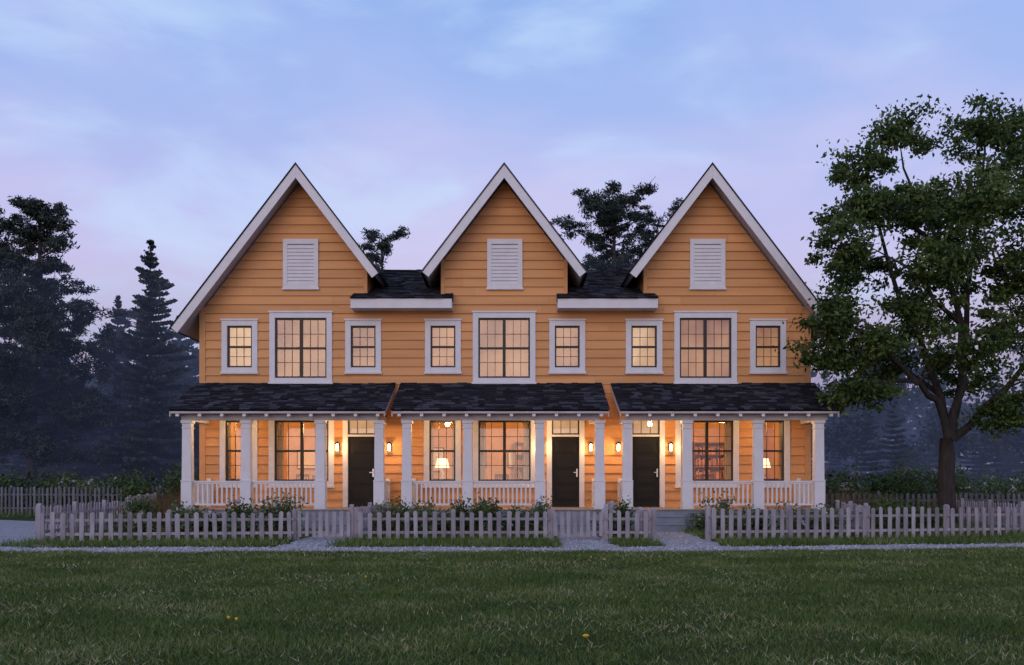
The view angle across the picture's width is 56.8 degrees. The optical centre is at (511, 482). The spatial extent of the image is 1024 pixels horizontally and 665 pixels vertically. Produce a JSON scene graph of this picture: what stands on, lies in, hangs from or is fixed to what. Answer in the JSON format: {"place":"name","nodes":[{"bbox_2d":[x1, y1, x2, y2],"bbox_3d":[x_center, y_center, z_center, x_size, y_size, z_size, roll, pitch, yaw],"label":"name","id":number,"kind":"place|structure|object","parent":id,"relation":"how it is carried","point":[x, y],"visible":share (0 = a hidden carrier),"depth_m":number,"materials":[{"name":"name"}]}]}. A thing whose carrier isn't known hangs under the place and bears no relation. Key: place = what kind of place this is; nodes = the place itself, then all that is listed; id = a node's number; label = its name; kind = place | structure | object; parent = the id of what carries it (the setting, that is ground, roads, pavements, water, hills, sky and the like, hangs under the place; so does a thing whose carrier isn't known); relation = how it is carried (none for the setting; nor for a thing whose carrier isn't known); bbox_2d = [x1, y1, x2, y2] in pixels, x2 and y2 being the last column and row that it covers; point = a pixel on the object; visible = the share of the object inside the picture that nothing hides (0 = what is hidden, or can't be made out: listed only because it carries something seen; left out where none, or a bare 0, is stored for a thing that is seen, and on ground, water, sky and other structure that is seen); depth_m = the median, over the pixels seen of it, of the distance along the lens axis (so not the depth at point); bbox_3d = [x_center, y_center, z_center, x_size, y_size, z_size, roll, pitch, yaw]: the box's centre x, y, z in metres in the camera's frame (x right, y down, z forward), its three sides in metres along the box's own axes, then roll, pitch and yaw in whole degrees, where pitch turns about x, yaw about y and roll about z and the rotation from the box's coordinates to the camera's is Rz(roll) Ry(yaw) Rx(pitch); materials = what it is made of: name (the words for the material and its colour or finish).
{"place":"outdoors","nodes":[
{"label":"outdoors","id":0,"kind":"place"},
{"bbox_2d":[0,520,67,547],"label":"garden path","id":1,"kind":"structure","parent":0,"point":[13,529],"depth_m":25.78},
{"bbox_2d":[143,490,173,525],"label":"ornamental grass","id":2,"kind":"object","parent":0,"point":[159,507],"depth_m":28.64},
{"bbox_2d":[156,482,180,526],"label":"ornamental grass","id":3,"kind":"object","parent":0,"point":[178,497],"depth_m":28.00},
{"bbox_2d":[270,534,349,547],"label":"garden path","id":4,"kind":"structure","parent":0,"point":[320,540],"depth_m":20.58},
{"bbox_2d":[296,508,354,539],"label":"garden gate","id":5,"kind":"structure","parent":4,"relation":"on","point":[320,532],"depth_m":21.33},
{"bbox_2d":[179,178,825,340],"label":"gable soffits","id":6,"kind":"object","parent":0,"point":[190,327],"visible":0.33,"depth_m":27.96,"materials":[{"name":"wood"}]},
{"bbox_2d":[218,311,791,487],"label":"window sills","id":7,"kind":"structure","parent":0,"point":[502,383],"depth_m":27.89,"materials":[{"name":"wood"}]},
{"bbox_2d":[0,516,1023,664],"bbox_3d":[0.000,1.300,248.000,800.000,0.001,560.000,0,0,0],"label":"ground","id":8,"kind":"structure","parent":0,"point":[542,653],"depth_m":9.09,"materials":[{"name":"plant"}]},
{"bbox_2d":[0,463,40,509],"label":"garden shrub","id":9,"kind":"object","parent":8,"relation":"on","point":[3,484],"visible":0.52,"depth_m":39.86,"materials":[{"name":"green plant"}]},
{"bbox_2d":[0,205,88,464],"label":"pine tree","id":10,"kind":"object","parent":8,"relation":"on","point":[5,244],"visible":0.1,"depth_m":51.57,"materials":[{"name":"green plant"}]},
{"bbox_2d":[3,296,90,483],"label":"spruce tree","id":11,"kind":"object","parent":8,"relation":"on","point":[22,462],"visible":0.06,"depth_m":55.30,"materials":[{"name":"green plant"}]},
{"bbox_2d":[15,464,92,507],"bbox_3d":[-19.130,0.257,39.655,2.842,2.128,2.945,0,0,23],"label":"garden shrub","id":12,"kind":"object","parent":8,"relation":"on","point":[45,479],"visible":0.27,"depth_m":39.38,"materials":[{"name":"green plant"}]},
{"bbox_2d":[0,195,126,485],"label":"pine tree","id":13,"kind":"object","parent":8,"relation":"on","point":[34,323],"visible":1,"depth_m":47.30,"materials":[{"name":"green plant"}]},
{"bbox_2d":[0,485,162,514],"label":"picket fence","id":14,"kind":"object","parent":8,"relation":"on","point":[11,494],"visible":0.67,"depth_m":36.52,"materials":[{"name":"wood"}]},
{"bbox_2d":[35,500,129,542],"bbox_3d":[-10.566,0.870,23.653,0.152,0.860,6.428,0,0,-5],"label":"picket fence","id":15,"kind":"object","parent":8,"relation":"on","point":[105,509],"visible":0.56,"depth_m":22.58,"materials":[{"name":"wood"}]},
{"bbox_2d":[47,471,122,512],"bbox_3d":[-16.614,0.441,37.561,2.962,1.806,3.460,0,0,0],"label":"garden shrub","id":16,"kind":"object","parent":8,"relation":"on","point":[79,484],"visible":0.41,"depth_m":36.81,"materials":[{"name":"green plant"}]},
{"bbox_2d":[7,477,174,511],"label":"shrub thicket","id":17,"kind":"object","parent":8,"relation":"on","point":[67,499],"visible":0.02,"depth_m":40.52,"materials":[{"name":"green plant"}]},
{"bbox_2d":[0,469,198,512],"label":"shrub thicket","id":18,"kind":"object","parent":8,"relation":"on","point":[94,481],"visible":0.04,"depth_m":43.01,"materials":[{"name":"green plant"}]},
{"bbox_2d":[44,335,167,482],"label":"pine tree","id":19,"kind":"object","parent":8,"relation":"on","point":[90,470],"visible":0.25,"depth_m":52.57,"materials":[{"name":"green plant"}]},
{"bbox_2d":[92,295,131,476],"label":"spruce tree","id":20,"kind":"object","parent":8,"relation":"on","point":[118,304],"visible":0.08,"depth_m":61.80,"materials":[{"name":"green plant"}]},
{"bbox_2d":[78,464,158,511],"bbox_3d":[-14.904,0.308,36.750,2.908,2.053,2.694,0,0,26],"label":"garden shrub","id":21,"kind":"object","parent":8,"relation":"on","point":[124,480],"visible":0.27,"depth_m":36.32,"materials":[{"name":"green plant"}]},
{"bbox_2d":[95,306,180,449],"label":"pine tree","id":22,"kind":"object","parent":8,"relation":"on","point":[130,314],"visible":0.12,"depth_m":58.61,"materials":[{"name":"green plant"}]},
{"bbox_2d":[79,239,198,487],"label":"spruce tree","id":23,"kind":"object","parent":8,"relation":"on","point":[149,382],"visible":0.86,"depth_m":49.66,"materials":[{"name":"green plant"}]},
{"bbox_2d":[117,491,161,522],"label":"shrub","id":24,"kind":"object","parent":8,"relation":"on","point":[138,507],"visible":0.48,"depth_m":24.99,"materials":[{"name":"green plant"}]},
{"bbox_2d":[111,479,179,513],"bbox_3d":[-13.297,0.586,34.395,2.088,1.521,2.242,0,0,-37],"label":"garden shrub","id":25,"kind":"object","parent":8,"relation":"on","point":[134,491],"visible":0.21,"depth_m":34.27,"materials":[{"name":"green plant"}]},
{"bbox_2d":[120,361,198,471],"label":"pine tree","id":26,"kind":"object","parent":8,"relation":"on","point":[176,418],"visible":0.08,"depth_m":55.49,"materials":[{"name":"green plant"}]},
{"bbox_2d":[41,509,296,541],"bbox_3d":[-7.580,0.940,20.934,5.510,0.720,0.152,0,0,-9],"label":"picket fence","id":27,"kind":"object","parent":8,"relation":"on","point":[168,519],"visible":0.84,"depth_m":20.86,"materials":[{"name":"wood"}]},
{"bbox_2d":[151,459,198,501],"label":"garden shrub","id":28,"kind":"object","parent":8,"relation":"on","point":[178,479],"visible":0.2,"depth_m":36.25,"materials":[{"name":"green plant"}]},
{"bbox_2d":[163,500,189,531],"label":"flowering shrub","id":29,"kind":"object","parent":8,"relation":"on","point":[174,508],"visible":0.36,"depth_m":23.25,"materials":[{"name":"green plant"}]},
{"bbox_2d":[163,339,197,480],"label":"spruce tree","id":30,"kind":"object","parent":8,"relation":"on","point":[190,380],"visible":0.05,"depth_m":60.86,"materials":[{"name":"green plant"}]},
{"bbox_2d":[180,507,212,531],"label":"flowering shrub","id":31,"kind":"object","parent":8,"relation":"on","point":[191,525],"visible":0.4,"depth_m":22.80,"materials":[{"name":"green plant"}]},
{"bbox_2d":[225,495,258,530],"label":"flowering shrub","id":32,"kind":"object","parent":8,"relation":"on","point":[239,510],"visible":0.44,"depth_m":23.32,"materials":[{"name":"green plant"}]},
{"bbox_2d":[227,514,258,535],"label":"flowering shrub","id":33,"kind":"object","parent":8,"relation":"on","point":[247,526],"visible":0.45,"depth_m":22.38,"materials":[{"name":"green plant"}]},
{"bbox_2d":[256,496,290,536],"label":"flowering shrub","id":34,"kind":"object","parent":8,"relation":"on","point":[265,510],"visible":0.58,"depth_m":22.56,"materials":[{"name":"green plant"}]},
{"bbox_2d":[266,492,308,534],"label":"flowering shrub","id":35,"kind":"object","parent":8,"relation":"on","point":[287,507],"visible":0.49,"depth_m":22.64,"materials":[{"name":"green plant"}]},
{"bbox_2d":[350,501,388,539],"bbox_3d":[-3.504,0.890,23.576,0.152,0.820,4.354,0,0,2],"label":"picket fence","id":36,"kind":"object","parent":8,"relation":"on","point":[367,510],"visible":0.48,"depth_m":22.50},
{"bbox_2d":[358,225,410,269],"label":"pine tree","id":37,"kind":"object","parent":8,"relation":"on","point":[384,245],"visible":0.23,"depth_m":59.79,"materials":[{"name":"green plant"}]},
{"bbox_2d":[366,499,402,534],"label":"flowering shrub","id":38,"kind":"object","parent":8,"relation":"on","point":[374,522],"visible":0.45,"depth_m":23.15,"materials":[{"name":"green plant"}]},
{"bbox_2d":[386,496,417,530],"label":"flowering shrub","id":39,"kind":"object","parent":8,"relation":"on","point":[402,515],"visible":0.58,"depth_m":23.03,"materials":[{"name":"green plant"}]},
{"bbox_2d":[406,497,452,536],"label":"flowering shrub","id":40,"kind":"object","parent":8,"relation":"on","point":[429,524],"visible":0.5,"depth_m":22.65,"materials":[{"name":"green plant"}]},
{"bbox_2d":[354,509,549,538],"bbox_3d":[-1.330,0.940,21.459,4.480,0.720,0.152,0,0,-1],"label":"picket fence","id":41,"kind":"object","parent":8,"relation":"on","point":[358,524],"visible":0.81,"depth_m":21.39,"materials":[{"name":"wood"}]},
{"bbox_2d":[448,495,476,530],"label":"flowering shrub","id":42,"kind":"object","parent":8,"relation":"on","point":[458,507],"visible":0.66,"depth_m":24.05,"materials":[{"name":"green plant"}]},
{"bbox_2d":[462,492,498,530],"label":"flowering shrub","id":43,"kind":"object","parent":8,"relation":"on","point":[473,511],"visible":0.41,"depth_m":24.11,"materials":[{"name":"green plant"}]},
{"bbox_2d":[476,497,506,530],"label":"flowering shrub","id":44,"kind":"object","parent":8,"relation":"on","point":[487,509],"visible":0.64,"depth_m":23.26,"materials":[{"name":"green plant"}]},
{"bbox_2d":[216,236,785,308],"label":"house body","id":45,"kind":"structure","parent":8,"relation":"on","point":[638,280],"depth_m":28.63,"materials":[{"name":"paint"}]},
{"bbox_2d":[169,162,818,341],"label":"gable roof shingles","id":46,"kind":"object","parent":45,"relation":"attached to","point":[421,272],"visible":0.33,"depth_m":27.24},
{"bbox_2d":[171,165,821,332],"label":"bargeboards","id":47,"kind":"object","parent":46,"relation":"attached to","point":[467,219],"visible":0.92,"depth_m":27.26,"materials":[{"name":"wood"}]},
{"bbox_2d":[169,282,838,410],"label":"roof decks","id":48,"kind":"object","parent":45,"relation":"attached to","point":[493,385],"visible":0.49,"depth_m":25.69,"materials":[{"name":"wood"}]},
{"bbox_2d":[168,269,838,409],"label":"roof shingles","id":49,"kind":"object","parent":48,"relation":"on","point":[605,283],"visible":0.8,"depth_m":26.94,"materials":[{"name":"black"}]},
{"bbox_2d":[350,299,657,311],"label":"eave fascia","id":50,"kind":"structure","parent":48,"relation":"attached to","point":[447,304],"depth_m":27.38,"materials":[{"name":"wood"}]},
{"bbox_2d":[231,422,778,478],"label":"interior walls","id":51,"kind":"structure","parent":45,"relation":"attached to","point":[497,430],"depth_m":32.40,"materials":[{"name":"paint"}]},
{"bbox_2d":[297,452,314,468],"bbox_3d":[-7.000,-0.800,32.362,0.703,0.670,0.036,0,0,0],"label":"picture frame","id":52,"kind":"object","parent":51,"relation":"attached to","point":[309,458],"visible":0.54,"depth_m":32.34,"materials":[{"name":"white wood"}]},
{"bbox_2d":[230,328,657,432],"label":"bright blinds","id":53,"kind":"object","parent":51,"relation":"hanging from","point":[565,426],"visible":0.44,"depth_m":28.22,"materials":[{"name":"brown"}]},
{"bbox_2d":[228,422,781,478],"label":"curtains","id":54,"kind":"object","parent":51,"relation":"hanging from","point":[727,446],"visible":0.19,"depth_m":28.20,"materials":[{"name":"fabric"}]},
{"bbox_2d":[199,259,810,507],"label":"corner boards","id":55,"kind":"object","parent":45,"relation":"attached to","point":[202,379],"visible":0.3,"depth_m":27.95,"materials":[{"name":"paint"}]},
{"bbox_2d":[323,516,687,530],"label":"porch steps","id":56,"kind":"structure","parent":8,"relation":"on","point":[670,523],"depth_m":25.34,"materials":[{"name":"paint"}]},
{"bbox_2d":[188,509,827,529],"bbox_3d":[-0.203,1.025,26.977,18.012,0.550,2.065,0,0,0],"label":"foundation skirt","id":57,"kind":"object","parent":8,"relation":"on","point":[672,512],"visible":0.06,"depth_m":25.95,"materials":[{"name":"paint"}]},
{"bbox_2d":[200,182,808,510],"bbox_3d":[-0.203,-4.043,27.982,18.008,9.714,0.048,0,0,0],"label":"siding","id":58,"kind":"object","parent":57,"relation":"on","point":[253,290],"visible":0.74,"depth_m":27.98,"materials":[{"name":"paint"}]},
{"bbox_2d":[348,437,658,505],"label":"front doors","id":59,"kind":"structure","parent":58,"relation":"in","point":[554,471],"depth_m":28.02,"materials":[{"name":"black paint"}]},
{"bbox_2d":[352,442,655,499],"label":"door panels","id":60,"kind":"object","parent":59,"relation":"attached to","point":[560,463],"visible":1,"depth_m":28.00,"materials":[{"name":"wood"}]},
{"bbox_2d":[219,312,789,506],"bbox_3d":[-0.212,-2.162,27.997,16.834,5.753,0.126,0,0,0],"label":"window trim","id":61,"kind":"structure","parent":58,"relation":"attached to","point":[225,324],"depth_m":27.93,"materials":[{"name":"wood"}]},
{"bbox_2d":[282,239,726,289],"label":"gable vents","id":62,"kind":"object","parent":58,"relation":"attached to","point":[499,260],"visible":1,"depth_m":27.93,"materials":[{"name":"wood"}]},
{"bbox_2d":[288,244,720,273],"bbox_3d":[-0.232,-6.467,27.958,12.848,1.267,0.002,0,0,0],"label":"vent backing","id":63,"kind":"object","parent":62,"relation":"attached to","point":[504,248],"visible":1,"depth_m":27.96,"materials":[{"name":"paint"}]},
{"bbox_2d":[226,318,783,506],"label":"window sashes","id":64,"kind":"object","parent":58,"relation":"in","point":[504,348],"depth_m":28.00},
{"bbox_2d":[227,320,781,478],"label":"window muntins","id":65,"kind":"object","parent":64,"relation":"attached to","point":[517,436],"depth_m":28.03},
{"bbox_2d":[278,320,777,375],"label":"roller blinds","id":66,"kind":"object","parent":64,"relation":"attached to","point":[516,333],"visible":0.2,"depth_m":28.22,"materials":[{"name":"brown"}]},
{"bbox_2d":[193,507,820,509],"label":"porch deck","id":67,"kind":"structure","parent":57,"relation":"on","point":[504,508],"depth_m":26.55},
{"bbox_2d":[180,420,825,508],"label":"porch columns","id":68,"kind":"structure","parent":67,"relation":"on","point":[407,480],"depth_m":25.97,"materials":[{"name":"wood"}]},
{"bbox_2d":[193,481,812,504],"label":"porch railings","id":69,"kind":"object","parent":68,"relation":"attached to","point":[202,493],"visible":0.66,"depth_m":26.08,"materials":[{"name":"wood"}]},
{"bbox_2d":[169,387,838,423],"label":"porch beams","id":70,"kind":"structure","parent":68,"relation":"on","point":[206,417],"depth_m":26.00,"materials":[{"name":"wood"}]},
{"bbox_2d":[175,413,832,415],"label":"rafter tails","id":71,"kind":"object","parent":68,"relation":"attached to","point":[489,414],"visible":0.42,"depth_m":25.73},
{"bbox_2d":[0,525,1023,547],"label":"verge grass","id":72,"kind":"structure","parent":8,"relation":"on","point":[504,541],"depth_m":20.25,"materials":[{"name":"plant"}]},
{"bbox_2d":[0,392,1023,493],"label":"young woodland","id":73,"kind":"object","parent":8,"relation":"on","point":[991,448],"visible":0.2,"depth_m":55.88,"materials":[{"name":"plant"}]},
{"bbox_2d":[0,315,1023,484],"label":"distant forest","id":74,"kind":"object","parent":8,"relation":"on","point":[908,409],"visible":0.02,"depth_m":70.66,"materials":[{"name":"plant"}]},
{"bbox_2d":[501,502,532,534],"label":"flowering shrub","id":75,"kind":"object","parent":8,"relation":"on","point":[513,525],"visible":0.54,"depth_m":23.00,"materials":[{"name":"green plant"}]},
{"bbox_2d":[526,495,559,530],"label":"flowering shrub","id":76,"kind":"object","parent":8,"relation":"on","point":[541,509],"visible":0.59,"depth_m":24.04,"materials":[{"name":"green plant"}]},
{"bbox_2d":[550,176,658,269],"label":"pine tree","id":77,"kind":"object","parent":8,"relation":"on","point":[611,215],"visible":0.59,"depth_m":54.53,"materials":[{"name":"green plant"}]},
{"bbox_2d":[604,501,615,539],"bbox_3d":[2.456,0.890,23.605,0.152,0.820,4.340,0,0,8],"label":"picket fence","id":78,"kind":"object","parent":8,"relation":"on","point":[609,505],"visible":0.53,"depth_m":21.46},
{"bbox_2d":[614,495,635,530],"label":"flowering shrub","id":79,"kind":"object","parent":8,"relation":"on","point":[621,509],"visible":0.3,"depth_m":23.71,"materials":[{"name":"green plant"}]},
{"bbox_2d":[606,509,651,538],"bbox_3d":[2.622,0.940,21.459,1.101,0.720,0.152,0,0,3],"label":"picket fence","id":80,"kind":"object","parent":8,"relation":"on","point":[627,532],"visible":0.81,"depth_m":21.39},
{"bbox_2d":[634,197,682,240],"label":"pine tree","id":81,"kind":"object","parent":8,"relation":"on","point":[672,210],"depth_m":57.52,"materials":[{"name":"green plant"}]},
{"bbox_2d":[684,510,717,531],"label":"flowering shrub","id":82,"kind":"object","parent":8,"relation":"on","point":[699,522],"visible":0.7,"depth_m":24.51,"materials":[{"name":"green plant"}]},
{"bbox_2d":[698,490,738,530],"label":"flowering shrub","id":83,"kind":"object","parent":8,"relation":"on","point":[720,507],"visible":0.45,"depth_m":24.25,"materials":[{"name":"green plant"}]},
{"bbox_2d":[705,505,869,540],"bbox_3d":[6.294,0.900,21.509,3.955,0.800,0.152,0,0,-10],"label":"picket fence","id":84,"kind":"object","parent":8,"relation":"on","point":[710,522],"visible":0.84,"depth_m":21.43,"materials":[{"name":"wood"}]},
{"bbox_2d":[801,508,834,535],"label":"flowering shrub","id":85,"kind":"object","parent":8,"relation":"on","point":[811,524],"visible":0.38,"depth_m":22.63,"materials":[{"name":"green plant"}]},
{"bbox_2d":[810,502,854,533],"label":"flowering shrub","id":86,"kind":"object","parent":8,"relation":"on","point":[836,524],"visible":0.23,"depth_m":22.85,"materials":[{"name":"green plant"}]},
{"bbox_2d":[811,464,877,506],"bbox_3d":[12.141,0.305,34.534,2.499,2.020,2.754,0,0,0],"label":"garden shrub","id":87,"kind":"object","parent":8,"relation":"on","point":[845,483],"visible":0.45,"depth_m":34.31,"materials":[{"name":"green plant"}]},
{"bbox_2d":[835,500,867,534],"bbox_3d":[8.541,0.880,23.806,0.152,0.840,3.955,0,0,10],"label":"picket fence","id":88,"kind":"object","parent":8,"relation":"on","point":[851,505],"visible":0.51,"depth_m":23.76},
{"bbox_2d":[852,490,911,528],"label":"shrub","id":89,"kind":"object","parent":8,"relation":"on","point":[885,519],"visible":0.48,"depth_m":24.49,"materials":[{"name":"green plant"}]},
{"bbox_2d":[861,467,929,505],"bbox_3d":[14.286,0.362,35.011,2.585,1.968,2.588,0,0,-33],"label":"garden shrub","id":90,"kind":"object","parent":8,"relation":"on","point":[882,485],"visible":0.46,"depth_m":34.87,"materials":[{"name":"green plant"}]},
{"bbox_2d":[772,89,1023,525],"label":"deciduous tree","id":91,"kind":"object","parent":8,"relation":"on","point":[948,259],"visible":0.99,"depth_m":26.00,"materials":[{"name":"green plant"}]},
{"bbox_2d":[884,459,935,507],"bbox_3d":[15.296,0.208,36.738,2.557,2.276,3.196,0,0,0],"label":"garden shrub","id":92,"kind":"object","parent":8,"relation":"on","point":[906,469],"visible":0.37,"depth_m":36.08,"materials":[{"name":"green plant"}]},
{"bbox_2d":[877,497,942,528],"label":"shrub","id":93,"kind":"object","parent":8,"relation":"on","point":[917,520],"visible":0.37,"depth_m":25.07,"materials":[{"name":"green plant"}]},
{"bbox_2d":[825,491,1023,513],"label":"picket fence","id":94,"kind":"object","parent":8,"relation":"on","point":[998,498],"visible":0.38,"depth_m":32.80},
{"bbox_2d":[864,504,1023,537],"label":"picket fence","id":95,"kind":"object","parent":8,"relation":"on","point":[948,514],"visible":0.78,"depth_m":22.19,"materials":[{"name":"wood"}]},
{"bbox_2d":[914,461,995,504],"bbox_3d":[16.081,0.232,34.730,2.542,2.168,3.152,0,0,0],"label":"garden shrub","id":96,"kind":"object","parent":8,"relation":"on","point":[961,488],"visible":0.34,"depth_m":34.56,"materials":[{"name":"green plant"}]},
{"bbox_2d":[937,497,1023,527],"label":"picket fence","id":97,"kind":"object","parent":8,"relation":"on","point":[964,505],"visible":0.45,"depth_m":25.15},
{"bbox_2d":[964,468,1023,506],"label":"garden shrub","id":98,"kind":"object","parent":8,"relation":"on","point":[1012,487],"visible":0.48,"depth_m":35.51,"materials":[{"name":"green plant"}]},
{"bbox_2d":[0,532,1023,553],"bbox_3d":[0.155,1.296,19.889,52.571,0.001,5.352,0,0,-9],"label":"gravel path","id":99,"kind":"structure","parent":0,"point":[531,548],"depth_m":18.75,"materials":[{"name":"gravel"}]},
{"bbox_2d":[0,509,1023,538],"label":"meadow grass","id":100,"kind":"structure","parent":0,"point":[7,514],"depth_m":27.62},
{"bbox_2d":[0,0,1023,474],"label":"sky","id":101,"kind":"structure","parent":0,"point":[171,124],"materials":[{"name":"blue"}]},
{"bbox_2d":[557,534,624,547],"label":"garden path","id":102,"kind":"structure","parent":0,"point":[580,542],"depth_m":20.58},
{"bbox_2d":[550,508,603,539],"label":"garden gate","id":103,"kind":"structure","parent":102,"relation":"on","point":[554,518],"depth_m":21.41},
{"bbox_2d":[656,531,729,547],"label":"garden path","id":104,"kind":"structure","parent":0,"point":[671,534],"depth_m":21.29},
{"bbox_2d":[636,507,655,539],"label":"picket fence","id":105,"kind":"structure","parent":104,"relation":"on","point":[640,511],"depth_m":21.40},
{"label":"interior floor","id":106,"kind":"structure","parent":0,"visible":0},
{"bbox_2d":[692,442,723,478],"bbox_3d":[6.720,-0.346,32.150,1.200,2.100,0.400,0,0,0],"label":"bookcase","id":107,"kind":"object","parent":106,"relation":"on","point":[699,461],"visible":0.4,"depth_m":32.00,"materials":[{"name":"brown wood"}]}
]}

